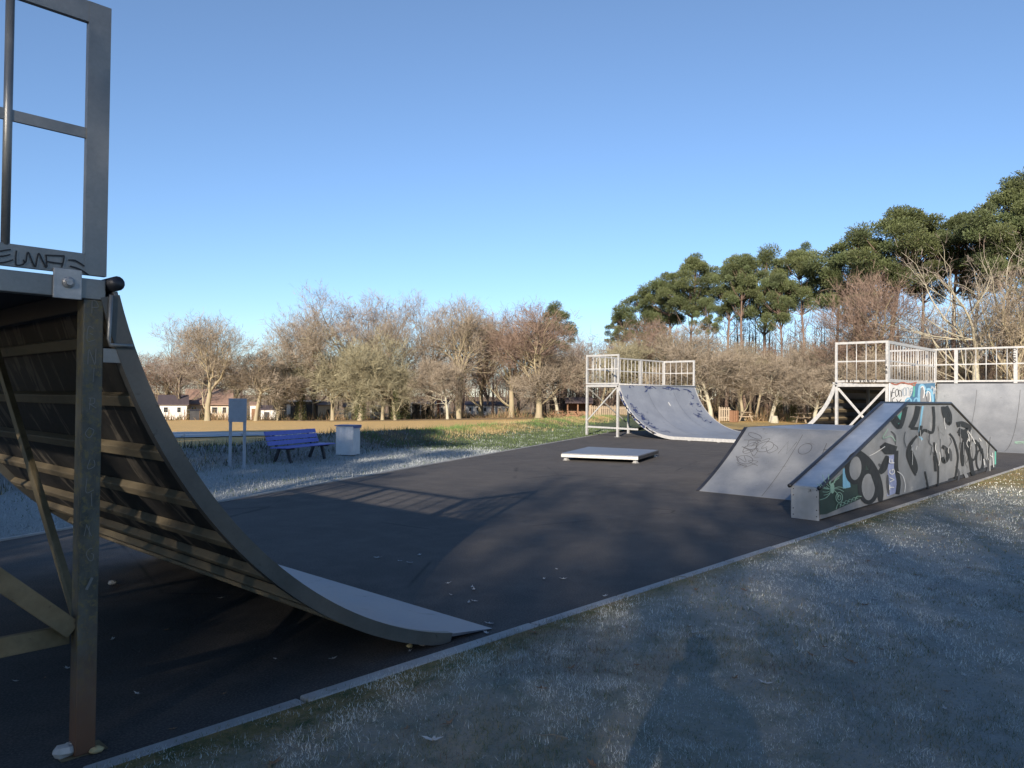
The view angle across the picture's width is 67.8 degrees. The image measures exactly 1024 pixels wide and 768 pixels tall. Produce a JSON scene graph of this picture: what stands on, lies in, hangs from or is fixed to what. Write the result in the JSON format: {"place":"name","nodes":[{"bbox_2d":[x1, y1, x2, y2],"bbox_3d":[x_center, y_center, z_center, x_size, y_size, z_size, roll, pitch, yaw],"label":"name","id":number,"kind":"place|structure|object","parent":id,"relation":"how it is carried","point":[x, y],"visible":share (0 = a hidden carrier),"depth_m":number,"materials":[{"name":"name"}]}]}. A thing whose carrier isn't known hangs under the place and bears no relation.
{"place":"outdoors","nodes":[
{"label":"outdoors","id":0,"kind":"place"},
{"bbox_2d":[173,432,322,436],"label":"path","id":1,"kind":"structure","parent":0,"point":[197,434],"depth_m":27.47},
{"bbox_2d":[0,414,626,498],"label":"bank grass","id":2,"kind":"structure","parent":0,"point":[462,427],"depth_m":24.50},
{"bbox_2d":[0,406,732,537],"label":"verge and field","id":3,"kind":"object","parent":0,"point":[267,425],"visible":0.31,"depth_m":20.33,"materials":[{"name":"plant"}]},
{"bbox_2d":[138,351,216,394],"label":"bare tree","id":4,"kind":"object","parent":3,"relation":"on","point":[165,390],"visible":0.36,"depth_m":96.84,"materials":[{"name":"brown plant"}]},
{"bbox_2d":[142,314,235,401],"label":"bare tree","id":5,"kind":"object","parent":3,"relation":"on","point":[186,359],"visible":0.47,"depth_m":89.05,"materials":[{"name":"brown plant"}]},
{"bbox_2d":[189,409,199,419],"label":"shed","id":6,"kind":"object","parent":3,"relation":"on","point":[194,413],"visible":0.89,"depth_m":82.69,"materials":[{"name":"metal"}]},
{"bbox_2d":[156,309,259,420],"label":"bare tree","id":7,"kind":"object","parent":3,"relation":"on","point":[213,354],"visible":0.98,"depth_m":73.31,"materials":[{"name":"brown plant"}]},
{"bbox_2d":[264,428,334,462],"bbox_3d":[-4.810,1.397,17.313,0.624,0.704,1.938,0,-1,18],"label":"park bench","id":8,"kind":"object","parent":3,"relation":"on","point":[307,436],"visible":0.97,"depth_m":17.18,"materials":[{"name":"blue paint"}]},
{"bbox_2d":[246,303,356,420],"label":"bare tree","id":9,"kind":"object","parent":3,"relation":"on","point":[314,341],"visible":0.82,"depth_m":79.45,"materials":[{"name":"brown plant"}]},
{"bbox_2d":[0,421,621,535],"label":"verge grass","id":10,"kind":"structure","parent":3,"relation":"on","point":[416,456],"depth_m":17.50,"materials":[{"name":"plant"}]},
{"bbox_2d":[334,424,361,455],"bbox_3d":[-4.067,1.386,18.890,0.510,0.745,0.510,0,-1,10],"label":"litter bin","id":11,"kind":"object","parent":3,"relation":"on","point":[347,439],"visible":0.99,"depth_m":18.68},
{"bbox_2d":[324,322,411,420],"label":"bare tree","id":12,"kind":"object","parent":3,"relation":"on","point":[359,363],"visible":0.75,"depth_m":76.65,"materials":[{"name":"brown plant"}]},
{"bbox_2d":[330,335,418,419],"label":"bare tree","id":13,"kind":"object","parent":3,"relation":"on","point":[356,381],"visible":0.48,"depth_m":77.30,"materials":[{"name":"brown plant"}]},
{"bbox_2d":[390,290,499,416],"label":"bare tree","id":14,"kind":"object","parent":3,"relation":"on","point":[424,332],"visible":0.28,"depth_m":88.47,"materials":[{"name":"brown plant"}]},
{"bbox_2d":[445,305,512,416],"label":"bare tree","id":15,"kind":"object","parent":3,"relation":"on","point":[480,409],"visible":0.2,"depth_m":91.13,"materials":[{"name":"brown plant"}]},
{"bbox_2d":[163,399,812,421],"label":"undergrowth","id":16,"kind":"object","parent":3,"relation":"on","point":[763,417],"visible":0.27,"depth_m":84.18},
{"bbox_2d":[466,304,566,417],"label":"bare tree","id":17,"kind":"object","parent":3,"relation":"on","point":[511,394],"visible":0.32,"depth_m":85.02,"materials":[{"name":"brown plant"}]},
{"bbox_2d":[591,325,689,395],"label":"bare tree","id":18,"kind":"object","parent":3,"relation":"on","point":[632,351],"visible":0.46,"depth_m":68.27,"materials":[{"name":"brown plant"}]},
{"bbox_2d":[593,314,716,384],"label":"bare tree","id":19,"kind":"object","parent":3,"relation":"on","point":[650,335],"visible":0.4,"depth_m":71.56,"materials":[{"name":"brown plant"}]},
{"bbox_2d":[155,394,808,432],"bbox_3d":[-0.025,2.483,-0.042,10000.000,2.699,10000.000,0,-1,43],"label":"ground","id":20,"kind":"structure","parent":0,"point":[741,425],"depth_m":59.37,"materials":[{"name":"brown soil"},{"name":"dry fallen leaves"}]},
{"bbox_2d":[140,355,164,397],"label":"bare tree","id":21,"kind":"object","parent":20,"relation":"on","point":[149,367],"visible":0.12,"depth_m":109.94,"materials":[{"name":"brown plant"}]},
{"bbox_2d":[158,395,188,419],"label":"house","id":22,"kind":"structure","parent":20,"relation":"on","point":[171,404],"depth_m":87.98,"materials":[{"name":"paint"}]},
{"bbox_2d":[141,354,224,399],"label":"bare tree","id":23,"kind":"object","parent":20,"relation":"on","point":[182,383],"visible":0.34,"depth_m":97.16,"materials":[{"name":"brown plant"}]},
{"bbox_2d":[185,389,233,418],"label":"house","id":24,"kind":"structure","parent":20,"relation":"on","point":[223,403],"depth_m":93.52,"materials":[{"name":"ceramic"}]},
{"bbox_2d":[202,356,270,402],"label":"bare tree","id":25,"kind":"object","parent":20,"relation":"on","point":[234,391],"visible":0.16,"depth_m":103.05,"materials":[{"name":"brown plant"}]},
{"bbox_2d":[228,398,246,468],"bbox_3d":[-5.516,1.088,15.316,0.400,1.592,0.063,0,-1,13],"label":"notice board","id":26,"kind":"object","parent":20,"relation":"on","point":[237,409],"visible":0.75,"depth_m":15.29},
{"bbox_2d":[204,334,313,420],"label":"bare tree","id":27,"kind":"object","parent":20,"relation":"on","point":[263,376],"visible":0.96,"depth_m":76.13,"materials":[{"name":"brown plant"}]},
{"bbox_2d":[260,405,275,418],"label":"shed","id":28,"kind":"structure","parent":20,"relation":"on","point":[266,409],"depth_m":92.39,"materials":[{"name":"paint"}]},
{"bbox_2d":[217,344,322,420],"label":"bare tree","id":29,"kind":"object","parent":20,"relation":"on","point":[277,415],"visible":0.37,"depth_m":80.03,"materials":[{"name":"brown plant"}]},
{"bbox_2d":[255,306,340,419],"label":"bare tree","id":30,"kind":"object","parent":20,"relation":"on","point":[313,400],"visible":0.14,"depth_m":87.60,"materials":[{"name":"brown plant"}]},
{"bbox_2d":[282,400,321,419],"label":"carport","id":31,"kind":"object","parent":20,"relation":"on","point":[308,407],"visible":0.24,"depth_m":90.33,"materials":[{"name":"white paint"}]},
{"bbox_2d":[317,401,330,417],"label":"house","id":32,"kind":"structure","parent":20,"relation":"on","point":[323,406],"depth_m":89.32,"materials":[{"name":"ceramic"}]},
{"bbox_2d":[289,279,394,419],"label":"bare tree","id":33,"kind":"object","parent":20,"relation":"on","point":[339,318],"visible":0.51,"depth_m":88.09,"materials":[{"name":"brown plant"}]},
{"bbox_2d":[300,325,403,419],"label":"bare tree","id":34,"kind":"object","parent":20,"relation":"on","point":[327,385],"visible":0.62,"depth_m":78.34,"materials":[{"name":"brown plant"}]},
{"bbox_2d":[356,349,422,419],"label":"bare tree","id":35,"kind":"object","parent":20,"relation":"on","point":[394,396],"visible":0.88,"depth_m":76.83,"materials":[{"name":"brown plant"}]},
{"bbox_2d":[350,289,432,418],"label":"bare tree","id":36,"kind":"object","parent":20,"relation":"on","point":[382,323],"visible":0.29,"depth_m":88.53,"materials":[{"name":"brown plant"}]},
{"bbox_2d":[331,301,469,418],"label":"bare tree","id":37,"kind":"object","parent":20,"relation":"on","point":[404,414],"visible":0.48,"depth_m":82.70,"materials":[{"name":"brown plant"}]},
{"bbox_2d":[410,403,436,416],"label":"carport","id":38,"kind":"object","parent":20,"relation":"on","point":[416,407],"visible":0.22,"depth_m":97.16,"materials":[{"name":"white paint"}]},
{"bbox_2d":[400,351,475,418],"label":"bare tree","id":39,"kind":"object","parent":20,"relation":"on","point":[439,387],"visible":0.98,"depth_m":78.51,"materials":[{"name":"brown plant"}]},
{"bbox_2d":[421,351,498,403],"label":"bare tree","id":40,"kind":"object","parent":20,"relation":"on","point":[463,380],"visible":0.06,"depth_m":133.70,"materials":[{"name":"brown plant"}]},
{"bbox_2d":[412,291,516,418],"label":"bare tree","id":41,"kind":"object","parent":20,"relation":"on","point":[473,326],"visible":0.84,"depth_m":81.41,"materials":[{"name":"brown plant"}]},
{"bbox_2d":[464,401,508,415],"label":"long building","id":42,"kind":"structure","parent":20,"relation":"on","point":[471,407],"depth_m":107.86,"materials":[{"name":"tile"}]},
{"bbox_2d":[466,357,508,403],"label":"bare tree","id":43,"kind":"object","parent":20,"relation":"on","point":[486,394],"visible":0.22,"depth_m":108.26,"materials":[{"name":"brown plant"}]},
{"bbox_2d":[491,367,533,413],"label":"bare tree","id":44,"kind":"object","parent":20,"relation":"on","point":[517,399],"visible":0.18,"depth_m":112.86,"materials":[{"name":"brown plant"}]},
{"bbox_2d":[475,296,595,417],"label":"bare tree","id":45,"kind":"object","parent":20,"relation":"on","point":[524,344],"visible":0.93,"depth_m":76.58,"materials":[{"name":"brown plant"}]},
{"bbox_2d":[505,342,598,413],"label":"bare tree","id":46,"kind":"object","parent":20,"relation":"on","point":[550,375],"visible":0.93,"depth_m":77.67,"materials":[{"name":"brown plant"}]},
{"bbox_2d":[83,465,1023,767],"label":"kerb","id":47,"kind":"structure","parent":20,"relation":"on","point":[205,731],"depth_m":4.30,"materials":[{"name":"concrete"}]},
{"bbox_2d":[528,300,578,411],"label":"pine tree","id":48,"kind":"object","parent":20,"relation":"on","point":[552,310],"visible":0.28,"depth_m":97.39,"materials":[{"name":"green plant"}]},
{"bbox_2d":[565,397,592,414],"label":"wooden shelter","id":49,"kind":"object","parent":20,"relation":"on","point":[578,404],"visible":0.59,"depth_m":82.44,"materials":[{"name":"wood"}]},
{"bbox_2d":[556,331,603,399],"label":"bare tree","id":50,"kind":"object","parent":20,"relation":"on","point":[577,352],"visible":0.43,"depth_m":95.29,"materials":[{"name":"brown plant"}]},
{"bbox_2d":[154,302,1012,414],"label":"wood","id":51,"kind":"object","parent":20,"relation":"on","point":[595,403],"visible":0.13,"depth_m":99.72,"materials":[{"name":"plant"}]},
{"bbox_2d":[581,347,613,412],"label":"bare tree","id":52,"kind":"object","parent":20,"relation":"on","point":[603,394],"visible":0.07,"depth_m":84.64,"materials":[{"name":"brown plant"}]},
{"bbox_2d":[589,405,626,415],"bbox_3d":[8.837,2.346,58.284,6.100,1.400,0.152,1,-1,-11],"label":"fence","id":53,"kind":"object","parent":20,"relation":"on","point":[622,410],"visible":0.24,"depth_m":57.94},
{"bbox_2d":[603,314,627,404],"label":"pine tree","id":54,"kind":"object","parent":20,"relation":"on","point":[611,326],"visible":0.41,"depth_m":94.83,"materials":[{"name":"green plant"}]},
{"bbox_2d":[611,282,679,380],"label":"pine tree","id":55,"kind":"object","parent":20,"relation":"on","point":[641,293],"visible":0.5,"depth_m":89.80,"materials":[{"name":"green plant"}]},
{"bbox_2d":[638,271,688,364],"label":"pine tree","id":56,"kind":"object","parent":20,"relation":"on","point":[665,280],"visible":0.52,"depth_m":87.16,"materials":[{"name":"green plant"}]},
{"bbox_2d":[654,252,720,383],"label":"pine tree","id":57,"kind":"object","parent":20,"relation":"on","point":[691,267],"visible":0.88,"depth_m":82.27,"materials":[{"name":"green plant"}]},
{"bbox_2d":[629,333,751,417],"bbox_3d":[15.060,-0.686,64.020,10.755,7.685,10.481,0,-1,13],"label":"bare tree","id":58,"kind":"object","parent":20,"relation":"on","point":[703,371],"visible":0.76,"depth_m":62.52,"materials":[{"name":"brown plant"}]},
{"bbox_2d":[645,322,738,386],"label":"bare tree","id":59,"kind":"object","parent":20,"relation":"on","point":[700,339],"visible":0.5,"depth_m":66.05,"materials":[{"name":"brown plant"}]},
{"bbox_2d":[687,296,723,409],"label":"pine tree","id":60,"kind":"object","parent":20,"relation":"on","point":[707,303],"visible":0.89,"depth_m":80.61,"materials":[{"name":"green plant"}]},
{"bbox_2d":[719,407,730,422],"bbox_3d":[16.144,2.396,57.816,0.892,1.350,0.152,0,-1,16],"label":"fence","id":61,"kind":"object","parent":20,"relation":"on","point":[721,409],"visible":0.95,"depth_m":57.79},
{"bbox_2d":[704,255,760,414],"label":"pine tree","id":62,"kind":"object","parent":20,"relation":"on","point":[716,294],"visible":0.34,"depth_m":80.52,"materials":[{"name":"green plant"}]},
{"bbox_2d":[729,410,738,421],"bbox_3d":[16.779,2.438,57.569,0.615,0.870,0.640,0,-1,43],"label":"bin post","id":63,"kind":"object","parent":20,"relation":"on","point":[733,416],"visible":0.93,"depth_m":57.33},
{"bbox_2d":[708,335,766,420],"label":"bare tree","id":64,"kind":"object","parent":20,"relation":"on","point":[741,382],"visible":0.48,"depth_m":63.02,"materials":[{"name":"brown plant"}]},
{"bbox_2d":[716,253,768,417],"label":"pine tree","id":65,"kind":"object","parent":20,"relation":"on","point":[746,261],"visible":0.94,"depth_m":78.66,"materials":[{"name":"green plant"}]},
{"bbox_2d":[709,343,778,417],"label":"bare tree","id":66,"kind":"object","parent":20,"relation":"on","point":[738,406],"visible":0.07,"depth_m":76.64,"materials":[{"name":"brown plant"}]},
{"bbox_2d":[723,342,781,414],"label":"bare tree","id":67,"kind":"object","parent":20,"relation":"on","point":[750,403],"visible":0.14,"depth_m":73.17,"materials":[{"name":"brown plant"}]},
{"bbox_2d":[731,242,802,416],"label":"pine tree","id":68,"kind":"object","parent":20,"relation":"on","point":[751,312],"visible":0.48,"depth_m":79.23,"materials":[{"name":"green plant"}]},
{"bbox_2d":[754,342,790,418],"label":"bare tree","id":69,"kind":"object","parent":20,"relation":"on","point":[762,352],"visible":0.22,"depth_m":74.36,"materials":[{"name":"brown plant"}]},
{"bbox_2d":[717,349,833,421],"bbox_3d":[22.016,0.092,61.294,9.827,6.086,9.577,1,-1,-19],"label":"bare tree","id":70,"kind":"object","parent":20,"relation":"on","point":[772,377],"visible":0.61,"depth_m":60.29,"materials":[{"name":"brown plant"}]},
{"bbox_2d":[742,345,811,417],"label":"bare tree","id":71,"kind":"object","parent":20,"relation":"on","point":[777,408],"visible":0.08,"depth_m":75.07,"materials":[{"name":"brown plant"}]},
{"bbox_2d":[754,268,800,411],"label":"pine tree","id":72,"kind":"object","parent":20,"relation":"on","point":[777,290],"visible":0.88,"depth_m":75.12,"materials":[{"name":"green plant"}]},
{"bbox_2d":[765,337,820,421],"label":"bare tree","id":73,"kind":"object","parent":20,"relation":"on","point":[793,408],"visible":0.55,"depth_m":61.16,"materials":[{"name":"brown plant"}]},
{"bbox_2d":[761,241,831,416],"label":"pine tree","id":74,"kind":"object","parent":20,"relation":"on","point":[794,259],"visible":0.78,"depth_m":74.14,"materials":[{"name":"green plant"}]},
{"bbox_2d":[790,413,817,422],"bbox_3d":[22.420,2.585,57.763,1.800,0.761,1.720,1,-1,-19],"label":"picnic table","id":75,"kind":"object","parent":20,"relation":"on","point":[804,417],"visible":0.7,"depth_m":57.49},
{"bbox_2d":[790,341,847,406],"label":"bare tree","id":76,"kind":"object","parent":20,"relation":"on","point":[815,358],"visible":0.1,"depth_m":71.83,"materials":[{"name":"brown plant"}]},
{"bbox_2d":[773,354,865,417],"bbox_3d":[23.108,0.247,55.056,7.702,5.504,7.506,0,-1,44],"label":"bare tree","id":77,"kind":"object","parent":20,"relation":"on","point":[821,387],"visible":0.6,"depth_m":55.23,"materials":[{"name":"brown plant"}]},
{"bbox_2d":[806,263,853,374],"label":"pine tree","id":78,"kind":"object","parent":20,"relation":"on","point":[845,270],"visible":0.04,"depth_m":75.67,"materials":[{"name":"green plant"}]},
{"bbox_2d":[789,316,929,401],"bbox_3d":[26.693,-1.019,58.399,11.101,8.258,10.840,0,-1,16],"label":"bare tree","id":79,"kind":"object","parent":20,"relation":"on","point":[851,350],"visible":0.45,"depth_m":58.23,"materials":[{"name":"brown plant"}]},
{"bbox_2d":[802,220,920,324],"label":"pine tree","id":80,"kind":"object","parent":20,"relation":"on","point":[833,270],"visible":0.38,"depth_m":70.41,"materials":[{"name":"green plant"}]},
{"bbox_2d":[796,261,967,383],"bbox_3d":[28.077,-3.276,60.020,12.256,12.991,12.551,1,-1,-42],"label":"bare tree","id":81,"kind":"object","parent":20,"relation":"on","point":[873,307],"visible":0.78,"depth_m":58.26,"materials":[{"name":"brown plant"}]},
{"bbox_2d":[827,340,953,389],"bbox_3d":[25.759,-0.115,52.153,7.979,6.176,7.776,0,-1,42],"label":"bare tree","id":82,"kind":"object","parent":20,"relation":"on","point":[872,374],"visible":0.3,"depth_m":51.38,"materials":[{"name":"brown plant"}]},
{"bbox_2d":[831,204,963,376],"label":"pine tree","id":83,"kind":"object","parent":20,"relation":"on","point":[908,227],"visible":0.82,"depth_m":65.45,"materials":[{"name":"green plant"}]},
{"bbox_2d":[893,225,960,358],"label":"pine tree","id":84,"kind":"object","parent":20,"relation":"on","point":[935,296],"visible":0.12,"depth_m":70.13,"materials":[{"name":"green plant"}]},
{"bbox_2d":[891,299,992,379],"bbox_3d":[33.162,-1.788,58.967,7.849,10.060,9.571,1,-1,-35],"label":"bare tree","id":85,"kind":"object","parent":20,"relation":"on","point":[923,340],"visible":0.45,"depth_m":58.39,"materials":[{"name":"brown plant"}]},
{"bbox_2d":[873,228,1023,379],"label":"bare tree","id":86,"kind":"object","parent":20,"relation":"on","point":[959,331],"visible":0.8,"depth_m":50.78,"materials":[{"name":"brown plant"}]},
{"bbox_2d":[911,210,989,379],"bbox_3d":[37.605,-5.565,64.638,6.659,18.204,6.271,0,-1,15],"label":"pine tree","id":87,"kind":"object","parent":20,"relation":"on","point":[954,221],"visible":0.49,"depth_m":64.25,"materials":[{"name":"green plant"}]},
{"bbox_2d":[931,344,998,379],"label":"bare tree","id":88,"kind":"object","parent":20,"relation":"on","point":[968,361],"visible":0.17,"depth_m":66.65,"materials":[{"name":"brown plant"}]},
{"bbox_2d":[921,291,1023,379],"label":"bare tree","id":89,"kind":"object","parent":20,"relation":"on","point":[999,373],"visible":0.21,"depth_m":54.98,"materials":[{"name":"brown plant"}]},
{"bbox_2d":[939,214,1007,362],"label":"pine tree","id":90,"kind":"object","parent":20,"relation":"on","point":[970,248],"visible":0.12,"depth_m":65.82,"materials":[{"name":"green plant"}]},
{"bbox_2d":[947,357,1011,379],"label":"bare tree","id":91,"kind":"object","parent":20,"relation":"on","point":[980,369],"visible":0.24,"depth_m":65.94,"materials":[{"name":"brown plant"}]},
{"bbox_2d":[947,175,1023,379],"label":"pine tree","id":92,"kind":"object","parent":20,"relation":"on","point":[1016,223],"visible":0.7,"depth_m":57.65,"materials":[{"name":"green plant"}]},
{"bbox_2d":[951,258,1023,379],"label":"bare tree","id":93,"kind":"object","parent":20,"relation":"on","point":[1011,339],"visible":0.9,"depth_m":48.65,"materials":[{"name":"brown plant"}]},
{"bbox_2d":[954,166,1023,308],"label":"pine tree","id":94,"kind":"object","parent":20,"relation":"on","point":[999,216],"visible":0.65,"depth_m":57.45,"materials":[{"name":"green plant"}]},
{"bbox_2d":[0,429,1023,767],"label":"asphalt pad","id":95,"kind":"object","parent":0,"point":[518,537],"visible":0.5,"depth_m":6.76,"materials":[{"name":"asphalt"}]},
{"bbox_2d":[52,741,73,758],"bbox_3d":[-1.871,1.537,3.200,0.102,0.064,0.086,1,-1,-25],"label":"paper scrap","id":96,"kind":"object","parent":95,"relation":"on","point":[61,751],"visible":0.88,"depth_m":3.17,"materials":[{"name":"white paper"}]},
{"bbox_2d":[88,745,103,753],"bbox_3d":[-1.764,1.552,3.233,0.059,0.034,0.046,1,-1,-21],"label":"pebble","id":97,"kind":"object","parent":95,"relation":"on","point":[96,749],"visible":1,"depth_m":3.22,"materials":[{"name":"yellow stone"}]},
{"bbox_2d":[0,0,491,762],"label":"quarter pipe","id":98,"kind":"object","parent":95,"relation":"on","point":[90,450],"visible":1,"depth_m":3.58,"materials":[{"name":"wood"}]},
{"bbox_2d":[0,433,605,540],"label":"edging","id":99,"kind":"object","parent":95,"relation":"on","point":[35,533],"visible":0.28,"depth_m":12.83,"materials":[{"name":"concrete"}]},
{"bbox_2d":[561,447,658,462],"bbox_3d":[2.558,1.792,19.363,1.992,0.178,2.682,0,-1,21],"label":"manual pad","id":100,"kind":"object","parent":95,"relation":"on","point":[635,455],"visible":1,"depth_m":18.53,"materials":[{"name":"metal"}]},
{"bbox_2d":[585,340,936,442],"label":"mini ramp","id":101,"kind":"structure","parent":95,"relation":"on","point":[674,412],"depth_m":29.36,"materials":[{"name":"metal"}]},
{"bbox_2d":[696,424,853,499],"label":"bank ramp","id":102,"kind":"structure","parent":95,"relation":"on","point":[773,462],"depth_m":12.82,"materials":[{"name":"concrete"}]},
{"bbox_2d":[787,401,996,520],"bbox_3d":[7.270,1.182,13.562,0.432,1.731,10.669,0,-1,43],"label":"grind ledge","id":103,"kind":"object","parent":95,"relation":"on","point":[881,451],"visible":0.99,"depth_m":11.88,"materials":[{"name":"concrete"}]},
{"bbox_2d":[890,346,1023,452],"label":"quarter pipe","id":104,"kind":"object","parent":95,"relation":"on","point":[992,411],"visible":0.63,"depth_m":25.49,"materials":[{"name":"metal"}]},
{"bbox_2d":[0,0,1023,397],"label":"sky","id":105,"kind":"structure","parent":0,"point":[574,153],"materials":[{"name":"blue"}]},
{"bbox_2d":[92,467,1023,767],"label":"lawn","id":106,"kind":"structure","parent":0,"point":[981,683],"depth_m":4.05,"materials":[{"name":"plant"}]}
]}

